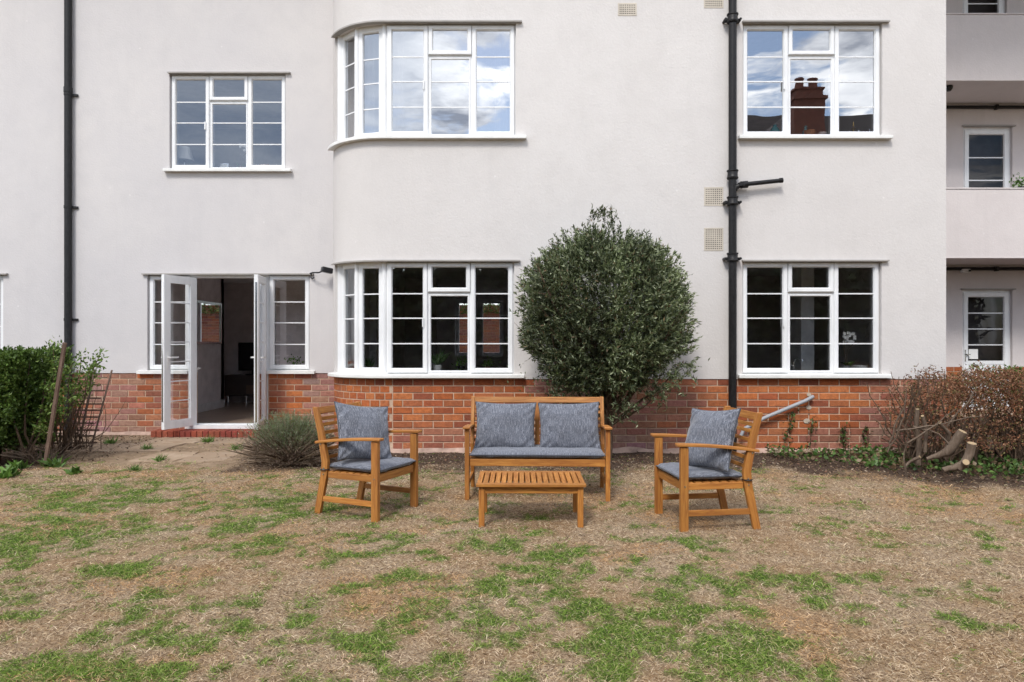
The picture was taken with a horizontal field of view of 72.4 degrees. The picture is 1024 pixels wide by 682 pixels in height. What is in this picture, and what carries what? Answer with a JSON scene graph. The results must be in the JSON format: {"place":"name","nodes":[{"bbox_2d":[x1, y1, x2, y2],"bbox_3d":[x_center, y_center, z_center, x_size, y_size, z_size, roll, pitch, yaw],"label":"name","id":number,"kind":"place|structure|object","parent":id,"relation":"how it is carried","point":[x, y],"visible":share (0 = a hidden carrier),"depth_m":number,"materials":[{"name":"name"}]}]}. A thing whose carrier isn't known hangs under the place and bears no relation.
{"place":"outdoors","nodes":[
{"label":"outdoors","id":0,"kind":"place"},
{"bbox_2d":[61,437,254,461],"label":"paving","id":1,"kind":"structure","parent":0,"point":[167,443],"depth_m":8.32,"materials":[{"name":"stone"}]},
{"bbox_2d":[102,437,117,443],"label":"weed","id":2,"kind":"object","parent":1,"relation":"on","point":[110,441],"visible":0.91,"depth_m":8.79,"materials":[{"name":"green plant"}]},
{"bbox_2d":[140,443,155,449],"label":"weed","id":3,"kind":"object","parent":1,"relation":"on","point":[147,447],"visible":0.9,"depth_m":8.33,"materials":[{"name":"green plant"}]},
{"bbox_2d":[152,453,170,461],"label":"weed","id":4,"kind":"object","parent":1,"relation":"on","point":[158,459],"visible":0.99,"depth_m":7.55,"materials":[{"name":"green plant"}]},
{"bbox_2d":[200,436,213,441],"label":"weed","id":5,"kind":"object","parent":1,"relation":"on","point":[207,440],"visible":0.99,"depth_m":8.95,"materials":[{"name":"green plant"}]},
{"bbox_2d":[227,444,242,450],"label":"weed","id":6,"kind":"object","parent":1,"relation":"on","point":[233,445],"visible":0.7,"depth_m":8.31,"materials":[{"name":"green plant"}]},
{"bbox_2d":[233,143,245,166],"bbox_3d":[-3.847,-2.616,9.947,0.220,0.402,0.145,0,0,12],"label":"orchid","id":7,"kind":"object","parent":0,"point":[240,146],"visible":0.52,"depth_m":9.96,"materials":[{"name":"plant"}]},
{"bbox_2d":[459,305,499,351],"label":"courtyard wall","id":8,"kind":"structure","parent":0,"point":[491,330],"depth_m":21.00,"materials":[{"name":"brick"}]},
{"bbox_2d":[0,417,1023,681],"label":"lawn","id":9,"kind":"structure","parent":0,"point":[424,543],"depth_m":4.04,"materials":[{"name":"beige plant"}]},
{"bbox_2d":[0,464,21,478],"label":"weed","id":10,"kind":"object","parent":9,"relation":"on","point":[7,471],"visible":0.99,"depth_m":6.67,"materials":[{"name":"green plant"}]},
{"bbox_2d":[5,460,32,468],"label":"weed","id":11,"kind":"object","parent":9,"relation":"on","point":[23,465],"visible":0.67,"depth_m":7.11,"materials":[{"name":"green plant"}]},
{"bbox_2d":[0,343,75,464],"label":"privet hedge","id":12,"kind":"object","parent":9,"relation":"on","point":[23,374],"visible":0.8,"depth_m":7.31,"materials":[{"name":"green plant"}]},
{"bbox_2d":[42,342,66,466],"bbox_3d":[-4.674,0.669,7.150,0.329,1.310,0.037,0,0,20],"label":"leaning post","id":13,"kind":"object","parent":9,"relation":"on","point":[55,398],"visible":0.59,"depth_m":7.14,"materials":[{"name":"brown wood"}]},
{"bbox_2d":[37,455,72,467],"bbox_3d":[-4.742,1.239,7.217,0.296,0.146,0.234,0,0,-12],"label":"weed","id":14,"kind":"object","parent":9,"relation":"on","point":[54,463],"visible":0.97,"depth_m":7.19,"materials":[{"name":"green plant"}]},
{"bbox_2d":[0,440,121,464],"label":"dead branches","id":15,"kind":"object","parent":9,"relation":"on","point":[20,457],"visible":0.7,"depth_m":7.41,"materials":[{"name":"brown plant"}]},
{"bbox_2d":[31,335,108,456],"bbox_3d":[-4.693,0.620,7.432,0.705,1.375,0.657,0,0,0],"label":"leafy sapling","id":16,"kind":"object","parent":9,"relation":"on","point":[78,394],"visible":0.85,"depth_m":7.51,"materials":[{"name":"green plant"}]},
{"bbox_2d":[62,464,82,474],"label":"weed","id":17,"kind":"object","parent":9,"relation":"on","point":[74,470],"visible":0.98,"depth_m":6.85,"materials":[{"name":"green plant"}]},
{"bbox_2d":[51,370,112,451],"bbox_3d":[-5.130,0.825,8.310,0.643,0.953,0.259,0,0,0],"label":"garden trellis","id":18,"kind":"object","parent":9,"relation":"on","point":[100,410],"visible":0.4,"depth_m":8.33,"materials":[{"name":"brown wood"}]},
{"bbox_2d":[56,381,126,450],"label":"bare twigs","id":19,"kind":"object","parent":9,"relation":"on","point":[77,437],"visible":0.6,"depth_m":8.04,"materials":[{"name":"brown plant"}]},
{"bbox_2d":[126,464,142,470],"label":"weed","id":20,"kind":"object","parent":9,"relation":"on","point":[134,468],"visible":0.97,"depth_m":6.99,"materials":[{"name":"green plant"}]},
{"bbox_2d":[221,408,337,469],"bbox_3d":[-2.338,1.002,7.377,1.415,0.604,1.031,0,0,20],"label":"lavender bush","id":21,"kind":"object","parent":9,"relation":"on","point":[285,441],"visible":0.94,"depth_m":7.21,"materials":[{"name":"green plant"}]},
{"bbox_2d":[312,401,421,521],"bbox_3d":[-1.104,0.897,5.362,0.620,0.805,0.581,0,0,25],"label":"garden chair","id":22,"kind":"object","parent":9,"relation":"on","point":[375,477],"visible":0.68,"depth_m":5.21,"materials":[{"name":"brown wood"}]},
{"bbox_2d":[329,457,415,472],"bbox_3d":[-1.064,0.934,5.343,0.479,0.059,0.484,0,0,25],"label":"seat cushion","id":23,"kind":"object","parent":22,"relation":"on","point":[363,465],"visible":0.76,"depth_m":5.21,"materials":[{"name":"grey fabric"}]},
{"bbox_2d":[334,401,391,460],"bbox_3d":[-1.136,0.701,5.366,0.478,0.458,0.175,11,-30,-41],"label":"back cushion","id":24,"kind":"object","parent":23,"relation":"on","point":[353,421],"visible":0.86,"depth_m":5.28,"materials":[{"name":"grey fabric"}]},
{"bbox_2d":[0,0,1023,453],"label":"apartment block","id":25,"kind":"structure","parent":9,"relation":"on","point":[436,212],"depth_m":9.19,"materials":[{"name":"paint"}]},
{"bbox_2d":[0,273,7,349],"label":"window","id":26,"kind":"structure","parent":25,"relation":"in","point":[1,274],"depth_m":9.75,"materials":[{"name":"white plastic"}]},
{"bbox_2d":[63,0,77,431],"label":"downpipe","id":27,"kind":"object","parent":25,"relation":"attached to","point":[68,95],"visible":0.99,"depth_m":9.62,"materials":[{"name":"black plastic"}]},
{"bbox_2d":[197,300,221,343],"bbox_3d":[-5.183,-0.310,11.955,0.035,0.720,1.010,0,0,0],"label":"wall mirror","id":28,"kind":"object","parent":25,"relation":"attached to","point":[209,322],"depth_m":11.98,"materials":[{"name":"brown mirror"}]},
{"bbox_2d":[219,163,228,166],"bbox_3d":[-4.092,-2.469,9.941,0.130,0.110,0.027,0,0,0],"label":"picture frame","id":29,"kind":"object","parent":25,"relation":"on","point":[223,164],"visible":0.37,"depth_m":9.94,"materials":[{"name":"silver metal"}]},
{"bbox_2d":[136,273,314,429],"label":"french doors","id":30,"kind":"structure","parent":25,"relation":"in","point":[265,301],"depth_m":9.65,"materials":[{"name":"white plastic"}]},
{"bbox_2d":[163,72,291,171],"bbox_3d":[-3.935,-3.038,9.742,1.763,1.390,0.200,0,0,0],"label":"window","id":31,"kind":"structure","parent":25,"relation":"in","point":[210,78],"depth_m":9.75,"materials":[{"name":"white plastic"}]},
{"bbox_2d":[224,374,253,403],"bbox_3d":[-4.993,0.914,13.296,0.785,0.550,0.408,0,0,0],"label":"tv stand","id":32,"kind":"object","parent":25,"relation":"on","point":[238,384],"visible":0.54,"depth_m":13.10,"materials":[{"name":"brown wood"}]},
{"bbox_2d":[238,343,253,374],"bbox_3d":[-4.844,0.334,13.290,0.695,0.609,0.180,0,0,0],"label":"television","id":33,"kind":"object","parent":32,"relation":"on","point":[245,355],"visible":0.48,"depth_m":13.27,"materials":[{"name":"black plastic"}]},
{"bbox_2d":[284,354,303,364],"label":"plant","id":34,"kind":"object","parent":25,"relation":"on","point":[288,360],"visible":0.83,"depth_m":9.97,"materials":[{"name":"green plant"}]},
{"bbox_2d":[310,266,332,278],"bbox_3d":[-2.631,-0.934,9.591,0.370,0.161,0.164,0,0,13],"label":"security light","id":35,"kind":"object","parent":25,"relation":"attached to","point":[328,270],"visible":0.98,"depth_m":9.54,"materials":[{"name":"black plastic"}]},
{"bbox_2d":[350,269,353,367],"bbox_3d":[-1.903,-0.300,8.578,0.062,1.600,0.280,0,0,-43],"label":"curtain","id":36,"kind":"object","parent":25,"relation":"hanging from","point":[352,320],"visible":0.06,"depth_m":8.66,"materials":[{"name":"white fabric"}]},
{"bbox_2d":[350,34,378,136],"bbox_3d":[-1.813,-3.050,8.522,0.476,1.500,0.101,0,0,33],"label":"curtain","id":37,"kind":"object","parent":25,"relation":"hanging from","point":[371,76],"visible":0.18,"depth_m":8.44,"materials":[{"name":"white fabric"}]},
{"bbox_2d":[365,354,374,366],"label":"plant","id":38,"kind":"object","parent":25,"relation":"on","point":[368,363],"visible":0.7,"depth_m":8.57,"materials":[{"name":"green plant"}]},
{"bbox_2d":[393,33,403,131],"bbox_3d":[-1.441,-3.050,8.621,0.203,1.500,0.080,0,0,0],"label":"curtain","id":39,"kind":"object","parent":25,"relation":"hanging from","point":[398,88],"visible":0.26,"depth_m":8.62,"materials":[{"name":"white fabric"}]},
{"bbox_2d":[328,260,523,377],"bbox_3d":[-1.066,-0.262,8.404,2.422,1.387,0.578,0,0,0],"label":"window","id":40,"kind":"structure","parent":25,"relation":"in","point":[385,369],"depth_m":8.24,"materials":[{"name":"white plastic"}]},
{"bbox_2d":[328,20,525,150],"bbox_3d":[-1.056,-3.049,8.404,2.442,1.392,0.578,0,0,0],"label":"window","id":41,"kind":"structure","parent":25,"relation":"in","point":[385,32],"depth_m":8.23,"materials":[{"name":"white plastic"}]},
{"bbox_2d":[432,347,449,369],"bbox_3d":[-0.893,0.209,8.398,0.340,0.311,0.288,0,0,17],"label":"spiky plant","id":42,"kind":"object","parent":25,"relation":"on","point":[438,361],"visible":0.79,"depth_m":8.37,"materials":[{"name":"green plant"}]},
{"bbox_2d":[451,355,467,369],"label":"plant","id":43,"kind":"object","parent":25,"relation":"on","point":[460,366],"visible":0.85,"depth_m":8.53,"materials":[{"name":"green plant"}]},
{"bbox_2d":[456,300,502,355],"bbox_3d":[-0.750,-0.300,16.125,1.100,1.300,0.050,0,0,0],"label":"window","id":44,"kind":"structure","parent":25,"relation":"in","point":[479,303],"depth_m":16.10,"materials":[{"name":"black plastic"}]},
{"bbox_2d":[481,355,500,367],"bbox_3d":[-0.268,0.276,8.454,0.261,0.220,0.140,0,0,0],"label":"plant","id":45,"kind":"object","parent":25,"relation":"on","point":[488,363],"visible":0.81,"depth_m":8.44,"materials":[{"name":"green plant"}]},
{"bbox_2d":[494,33,509,131],"bbox_3d":[-0.086,-3.050,8.627,0.273,1.500,0.072,0,0,0],"label":"curtain","id":46,"kind":"object","parent":25,"relation":"hanging from","point":[501,90],"visible":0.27,"depth_m":8.62,"materials":[{"name":"white fabric"}]},
{"bbox_2d":[722,0,783,451],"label":"soil pipe","id":47,"kind":"object","parent":25,"relation":"attached to","point":[732,20],"visible":0.99,"depth_m":8.08,"materials":[{"name":"metal"}]},
{"bbox_2d":[770,124,780,131],"bbox_3d":[3.155,-2.509,8.400,0.140,0.165,0.140,0,0,0],"label":"teal vase","id":48,"kind":"object","parent":25,"relation":"on","point":[774,128],"visible":0.56,"depth_m":8.36,"materials":[{"name":"ceramic"}]},
{"bbox_2d":[739,395,814,435],"bbox_3d":[3.076,0.872,8.127,0.885,0.491,0.059,0,0,-2],"label":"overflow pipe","id":49,"kind":"object","parent":25,"relation":"attached to","point":[789,407],"visible":0.66,"depth_m":8.11,"materials":[{"name":"grey"}]},
{"bbox_2d":[778,410,798,450],"bbox_3d":[3.224,1.081,8.162,0.255,0.653,0.066,0,0,0],"label":"climbing ivy","id":50,"kind":"object","parent":25,"relation":"attached to","point":[791,427],"visible":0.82,"depth_m":8.16,"materials":[{"name":"green plant"}]},
{"bbox_2d":[790,268,813,369],"bbox_3d":[3.973,0.090,9.650,0.180,2.180,0.500,0,0,0],"label":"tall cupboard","id":51,"kind":"object","parent":25,"relation":"in","point":[801,330],"visible":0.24,"depth_m":9.40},
{"bbox_2d":[804,129,815,133],"bbox_3d":[3.575,-2.476,8.400,0.130,0.100,0.130,0,0,0],"label":"plant pot","id":52,"kind":"object","parent":25,"relation":"on","point":[810,131],"visible":0.59,"depth_m":8.35,"materials":[{"name":"ceramic"}]},
{"bbox_2d":[805,411,818,452],"bbox_3d":[3.497,1.073,8.162,0.158,0.527,0.067,0,0,0],"label":"climbing ivy","id":53,"kind":"object","parent":25,"relation":"attached to","point":[812,429],"visible":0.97,"depth_m":8.16,"materials":[{"name":"green plant"}]},
{"bbox_2d":[737,260,892,377],"bbox_3d":[3.526,-0.262,8.215,1.778,1.387,0.200,0,0,0],"label":"window","id":54,"kind":"structure","parent":25,"relation":"in","point":[787,291],"depth_m":8.22,"materials":[{"name":"white plastic"}]},
{"bbox_2d":[738,20,892,139],"bbox_3d":[3.532,-3.049,8.215,1.784,1.392,0.200,0,0,0],"label":"window","id":55,"kind":"structure","parent":25,"relation":"in","point":[831,56],"depth_m":8.22,"materials":[{"name":"white plastic"}]},
{"bbox_2d":[836,422,850,451],"bbox_3d":[3.879,1.150,8.156,0.182,0.421,0.075,0,0,0],"label":"climbing ivy","id":56,"kind":"object","parent":25,"relation":"attached to","point":[844,432],"visible":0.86,"depth_m":8.16,"materials":[{"name":"green plant"}]},
{"bbox_2d":[841,332,855,367],"bbox_3d":[4.038,0.125,8.399,0.179,0.478,0.206,0,0,0],"label":"orchid","id":57,"kind":"object","parent":25,"relation":"on","point":[847,364],"visible":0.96,"depth_m":8.38,"materials":[{"name":"grey plant"}]},
{"bbox_2d":[861,426,872,445],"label":"climbing ivy","id":58,"kind":"object","parent":25,"relation":"attached to","point":[863,431],"visible":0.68,"depth_m":8.16,"materials":[{"name":"green plant"}]},
{"bbox_2d":[946,85,952,91],"bbox_3d":[6.974,-4.054,11.170,0.120,0.130,0.120,0,0,0],"label":"dome camera","id":59,"kind":"object","parent":25,"relation":"attached to","point":[949,88],"visible":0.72,"depth_m":11.13,"materials":[{"name":"black plastic"}]},
{"bbox_2d":[960,269,970,272],"bbox_3d":[7.761,-1.200,11.969,0.140,0.065,0.097,0,0,0],"label":"bulkhead light","id":60,"kind":"object","parent":25,"relation":"attached to","point":[965,271],"visible":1,"depth_m":11.94,"materials":[{"name":"white plastic"}]},
{"bbox_2d":[963,0,1004,12],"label":"balcony door","id":61,"kind":"structure","parent":25,"relation":"in","point":[969,6],"depth_m":12.09,"materials":[{"name":"white plastic"}]},
{"bbox_2d":[946,104,1023,109],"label":"waste pipe","id":62,"kind":"object","parent":25,"relation":"attached to","point":[996,107],"visible":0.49,"depth_m":11.97,"materials":[{"name":"metal"}]},
{"bbox_2d":[946,266,1023,270],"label":"waste pipe","id":63,"kind":"object","parent":25,"relation":"attached to","point":[996,268],"visible":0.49,"depth_m":11.97,"materials":[{"name":"paint"}]},
{"bbox_2d":[961,288,1015,408],"bbox_3d":[8.175,0.140,12.065,0.918,2.080,0.170,0,0,0],"label":"back door","id":64,"kind":"structure","parent":25,"relation":"in","point":[986,311],"depth_m":12.09,"materials":[{"name":"white plastic"}]},
{"bbox_2d":[962,125,1015,187],"bbox_3d":[8.183,-2.591,12.065,0.904,2.222,0.170,0,0,0],"label":"balcony door","id":65,"kind":"structure","parent":25,"relation":"in","point":[986,151],"depth_m":12.09,"materials":[{"name":"white plastic"}]},
{"bbox_2d":[1009,172,1023,187],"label":"balcony plant","id":66,"kind":"object","parent":25,"relation":"on","point":[1021,185],"visible":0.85,"depth_m":11.18,"materials":[{"name":"green plant"}]},
{"bbox_2d":[0,435,1023,502],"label":"leaf litter","id":67,"kind":"object","parent":9,"relation":"on","point":[779,462],"visible":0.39,"depth_m":7.21,"materials":[{"name":"brown plant"}]},
{"bbox_2d":[476,471,585,527],"bbox_3d":[0.135,1.146,5.100,0.765,0.308,0.500,0,0,1],"label":"coffee table","id":68,"kind":"object","parent":9,"relation":"on","point":[573,483],"visible":1,"depth_m":4.89,"materials":[{"name":"brown wood"}]},
{"bbox_2d":[463,396,611,501],"bbox_3d":[0.215,0.897,5.965,1.210,0.805,0.620,0,0,2],"label":"garden bench","id":69,"kind":"object","parent":9,"relation":"on","point":[474,461],"visible":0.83,"depth_m":5.76,"materials":[{"name":"brown wood"}]},
{"bbox_2d":[470,445,605,458],"bbox_3d":[0.214,0.930,5.920,1.108,0.067,0.478,0,0,2],"label":"seat cushion","id":70,"kind":"object","parent":69,"relation":"on","point":[537,451],"visible":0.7,"depth_m":5.71,"materials":[{"name":"grey fabric"}]},
{"bbox_2d":[474,401,535,448],"bbox_3d":[-0.058,0.735,6.028,0.533,0.428,0.189,1,-16,2],"label":"back cushion","id":71,"kind":"object","parent":70,"relation":"on","point":[504,425],"visible":0.91,"depth_m":5.96,"materials":[{"name":"grey fabric"}]},
{"bbox_2d":[538,402,600,448],"bbox_3d":[0.492,0.737,6.008,0.533,0.428,0.178,-1,-15,2],"label":"back cushion","id":72,"kind":"object","parent":70,"relation":"on","point":[569,425],"visible":0.86,"depth_m":5.95,"materials":[{"name":"grey fabric"}]},
{"bbox_2d":[507,203,709,459],"bbox_3d":[1.009,-0.074,7.524,2.268,2.794,1.257,0,0,0],"label":"round shrub","id":73,"kind":"object","parent":9,"relation":"on","point":[559,322],"visible":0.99,"depth_m":7.28,"materials":[{"name":"green plant"}]},
{"bbox_2d":[650,406,762,531],"bbox_3d":[1.390,0.897,5.051,0.620,0.805,0.581,0,0,-8],"label":"garden chair","id":74,"kind":"object","parent":9,"relation":"on","point":[683,483],"visible":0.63,"depth_m":4.82,"materials":[{"name":"brown wood"}]},
{"bbox_2d":[656,462,741,479],"bbox_3d":[1.345,0.933,5.045,0.479,0.059,0.484,0,0,-8],"label":"seat cushion","id":75,"kind":"object","parent":74,"relation":"on","point":[695,472],"visible":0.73,"depth_m":4.87,"materials":[{"name":"grey fabric"}]},
{"bbox_2d":[685,408,740,471],"bbox_3d":[1.418,0.700,5.024,0.177,0.458,0.478,22,-15,-26],"label":"back cushion","id":76,"kind":"object","parent":75,"relation":"on","point":[713,427],"visible":0.85,"depth_m":4.92,"materials":[{"name":"grey fabric"}]},
{"bbox_2d":[765,443,1023,479],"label":"ivy","id":77,"kind":"object","parent":9,"relation":"on","point":[983,466],"visible":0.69,"depth_m":7.32,"materials":[{"name":"green plant"}]},
{"bbox_2d":[866,360,1023,475],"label":"dead hedge","id":78,"kind":"object","parent":9,"relation":"on","point":[1006,382],"visible":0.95,"depth_m":7.10,"materials":[{"name":"brown plant"}]},
{"bbox_2d":[851,365,867,367],"bbox_3d":[4.169,0.329,8.400,0.190,0.070,0.190,0,0,0],"label":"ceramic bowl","id":79,"kind":"object","parent":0,"point":[859,366],"visible":0.54,"depth_m":8.35,"materials":[{"name":"white ceramic"}]},
{"bbox_3d":[-4.646,-1.788,10.152,0.600,0.255,0.450,0,0,0],"label":"side table","id":80,"kind":"object","parent":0,"visible":0},
{"bbox_2d":[178,146,193,164],"bbox_3d":[-4.696,-2.345,10.027,0.260,0.860,0.260,0,0,0],"label":"table lamp","id":81,"kind":"object","parent":80,"relation":"on","point":[185,155],"visible":0.66,"depth_m":9.96,"materials":[{"name":"white fabric"}]}
]}

